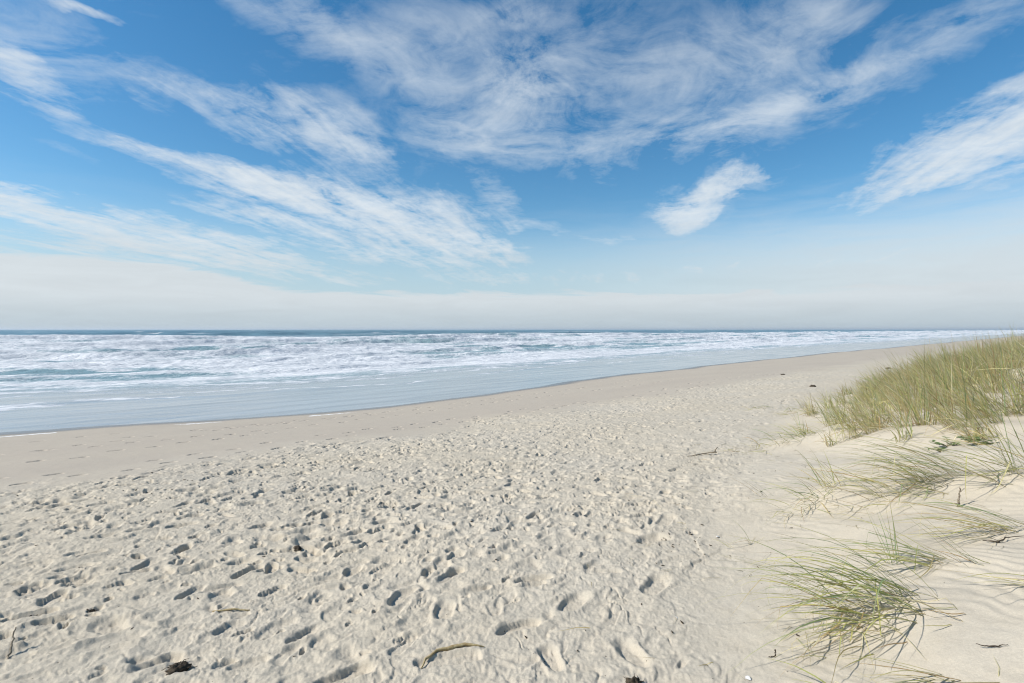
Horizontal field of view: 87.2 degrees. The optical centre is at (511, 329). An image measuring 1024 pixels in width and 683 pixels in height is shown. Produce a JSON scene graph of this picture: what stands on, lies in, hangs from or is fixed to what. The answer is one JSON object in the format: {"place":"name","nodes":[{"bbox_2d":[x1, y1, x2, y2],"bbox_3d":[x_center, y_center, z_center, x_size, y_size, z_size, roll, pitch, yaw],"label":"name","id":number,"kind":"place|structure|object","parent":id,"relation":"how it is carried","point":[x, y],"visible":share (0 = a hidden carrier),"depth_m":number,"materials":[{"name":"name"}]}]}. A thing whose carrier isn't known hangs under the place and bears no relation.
{"place":"outdoors","nodes":[
{"label":"outdoors","id":0,"kind":"place"},
{"bbox_2d":[0,336,1023,682],"bbox_3d":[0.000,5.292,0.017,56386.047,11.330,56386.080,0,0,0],"label":"beach","id":1,"kind":"structure","parent":0,"point":[428,564],"depth_m":4.35,"materials":[{"name":"beige sand"}]},
{"bbox_2d":[6,627,15,659],"bbox_3d":[-2.836,1.785,3.048,0.022,0.120,0.174,0,0,-28],"label":"driftwood stick","id":2,"kind":"object","parent":1,"relation":"on","point":[10,649],"visible":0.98,"depth_m":3.04,"materials":[{"name":"beige wood"}]},
{"bbox_2d":[161,658,196,674],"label":"seaweed","id":3,"kind":"object","parent":1,"relation":"on","point":[183,665],"visible":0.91,"depth_m":2.83,"materials":[{"name":"black plant"}]},
{"bbox_2d":[212,608,249,611],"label":"reed stalk","id":4,"kind":"object","parent":1,"relation":"on","point":[229,609],"visible":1,"depth_m":3.49,"materials":[{"name":"beige plant"}]},
{"bbox_2d":[290,545,302,550],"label":"seaweed","id":5,"kind":"object","parent":1,"relation":"on","point":[297,548],"visible":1,"depth_m":4.65,"materials":[{"name":"brown plant"}]},
{"bbox_2d":[421,642,484,668],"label":"reed stalk","id":6,"kind":"object","parent":1,"relation":"on","point":[451,647],"visible":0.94,"depth_m":2.88,"materials":[{"name":"beige plant"}]},
{"bbox_2d":[624,673,643,682],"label":"seaweed","id":7,"kind":"object","parent":1,"relation":"on","point":[633,679],"visible":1,"depth_m":2.50,"materials":[{"name":"brown plant"}]},
{"bbox_2d":[687,447,717,456],"bbox_3d":[2.809,1.800,7.921,0.515,0.104,0.200,0,0,0],"label":"driftwood stick","id":8,"kind":"object","parent":1,"relation":"on","point":[706,453],"visible":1,"depth_m":7.93,"materials":[{"name":"brown wood"}]},
{"bbox_2d":[746,423,825,449],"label":"grass tuft","id":9,"kind":"object","parent":1,"relation":"on","point":[795,434],"visible":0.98,"depth_m":8.07,"materials":[{"name":"green plant"}]},
{"bbox_2d":[754,481,832,525],"bbox_3d":[2.336,1.459,4.549,0.753,0.315,0.771,0,0,25],"label":"grass tuft","id":10,"kind":"object","parent":1,"relation":"on","point":[798,502],"visible":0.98,"depth_m":4.59,"materials":[{"name":"plant"}]},
{"bbox_2d":[771,391,844,414],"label":"grass tuft","id":11,"kind":"object","parent":1,"relation":"on","point":[802,406],"visible":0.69,"depth_m":11.76,"materials":[{"name":"green plant"}]},
{"bbox_2d":[771,449,849,497],"bbox_3d":[2.644,1.273,4.854,0.770,0.509,0.604,0,0,0],"label":"grass tuft","id":12,"kind":"object","parent":1,"relation":"on","point":[824,481],"visible":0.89,"depth_m":4.80,"materials":[{"name":"green plant"}]},
{"bbox_2d":[701,522,938,682],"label":"grass tuft","id":13,"kind":"object","parent":1,"relation":"on","point":[855,591],"visible":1,"depth_m":2.74,"materials":[{"name":"green plant"}]},
{"bbox_2d":[807,392,845,430],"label":"grass tuft","id":14,"kind":"object","parent":1,"relation":"on","point":[831,427],"visible":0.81,"depth_m":7.76,"materials":[{"name":"green plant"}]},
{"bbox_2d":[768,651,960,682],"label":"grass tuft","id":15,"kind":"object","parent":1,"relation":"on","point":[931,674],"visible":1,"depth_m":2.24,"materials":[{"name":"green plant"}]},
{"bbox_2d":[825,390,903,445],"bbox_3d":[4.551,1.166,7.073,1.028,0.815,1.036,0,0,0],"label":"grass tuft","id":16,"kind":"object","parent":1,"relation":"on","point":[887,426],"visible":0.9,"depth_m":7.08,"materials":[{"name":"green plant"}]},
{"bbox_2d":[832,494,898,566],"bbox_3d":[2.141,1.202,3.282,0.381,0.470,0.199,0,0,24],"label":"grass tuft","id":17,"kind":"object","parent":1,"relation":"on","point":[882,540],"visible":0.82,"depth_m":3.23,"materials":[{"name":"green plant"}]},
{"bbox_2d":[785,433,972,515],"bbox_3d":[2.920,1.147,4.402,1.347,0.608,0.888,0,0,-12],"label":"grass tuft","id":18,"kind":"object","parent":1,"relation":"on","point":[913,475],"visible":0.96,"depth_m":4.29,"materials":[{"name":"green plant"}]},
{"bbox_2d":[820,512,953,586],"bbox_3d":[2.080,1.325,3.073,0.769,0.357,0.467,0,0,33],"label":"grass tuft","id":19,"kind":"object","parent":1,"relation":"on","point":[915,558],"visible":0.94,"depth_m":3.08,"materials":[{"name":"green plant"}]},
{"bbox_2d":[772,320,1023,446],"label":"dune grass","id":20,"kind":"structure","parent":1,"relation":"on","point":[993,360],"depth_m":8.32,"materials":[{"name":"green plant"}]},
{"bbox_2d":[897,597,966,626],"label":"grass tuft","id":21,"kind":"object","parent":1,"relation":"on","point":[935,611],"visible":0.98,"depth_m":2.57,"materials":[{"name":"plant"}]},
{"bbox_2d":[924,447,946,451],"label":"beach herb","id":22,"kind":"object","parent":1,"relation":"on","point":[943,448],"visible":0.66,"depth_m":5.44,"materials":[{"name":"green plant"}]},
{"bbox_2d":[860,495,1023,551],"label":"grass tuft","id":23,"kind":"object","parent":1,"relation":"on","point":[981,525],"visible":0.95,"depth_m":3.30,"materials":[{"name":"green plant"}]},
{"bbox_2d":[896,495,989,566],"bbox_3d":[2.352,1.093,3.006,0.495,0.426,0.194,0,0,15],"label":"grass tuft","id":24,"kind":"object","parent":1,"relation":"on","point":[950,546],"visible":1,"depth_m":2.95,"materials":[{"name":"green plant"}]},
{"bbox_2d":[867,391,1023,498],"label":"grass tuft","id":25,"kind":"object","parent":1,"relation":"on","point":[1005,461],"visible":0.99,"depth_m":4.07,"materials":[{"name":"green plant"}]},
{"bbox_2d":[930,436,960,446],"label":"beach herb","id":26,"kind":"object","parent":1,"relation":"on","point":[939,443],"visible":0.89,"depth_m":5.64,"materials":[{"name":"green plant"}]},
{"bbox_2d":[899,365,1005,437],"bbox_3d":[4.919,0.820,6.108,1.050,0.929,0.905,0,0,0],"label":"grass tuft","id":27,"kind":"object","parent":1,"relation":"on","point":[965,407],"visible":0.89,"depth_m":5.99,"materials":[{"name":"green plant"}]},
{"bbox_2d":[954,487,961,505],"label":"dry twig","id":28,"kind":"object","parent":1,"relation":"on","point":[960,490],"visible":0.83,"depth_m":3.87,"materials":[{"name":"brown wood"}]},
{"bbox_2d":[917,567,1023,585],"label":"grass sprig","id":29,"kind":"object","parent":1,"relation":"on","point":[996,577],"depth_m":2.64,"materials":[{"name":"green plant"}]},
{"bbox_2d":[956,436,993,444],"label":"beach herb","id":30,"kind":"object","parent":1,"relation":"on","point":[977,439],"visible":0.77,"depth_m":5.47,"materials":[{"name":"green plant"}]},
{"bbox_2d":[976,643,1007,646],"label":"dry twig","id":31,"kind":"object","parent":1,"relation":"on","point":[991,645],"visible":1,"depth_m":2.29,"materials":[{"name":"wood"}]},
{"bbox_2d":[983,536,1019,542],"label":"dry twig","id":32,"kind":"object","parent":1,"relation":"on","point":[997,541],"visible":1,"depth_m":3.11,"materials":[{"name":"wood"}]},
{"bbox_2d":[0,330,1023,432],"bbox_3d":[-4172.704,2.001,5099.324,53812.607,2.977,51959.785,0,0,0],"label":"sea","id":33,"kind":"structure","parent":0,"point":[54,379],"depth_m":48.55,"materials":[{"name":"liquid"}]},
{"bbox_2d":[0,0,1023,329],"label":"sky","id":34,"kind":"structure","parent":0,"point":[165,164],"materials":[{"name":"blue"}]},
{"bbox_2d":[561,377,1022,682],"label":"beach debris","id":35,"kind":"object","parent":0,"point":[794,537],"depth_m":4.03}
]}

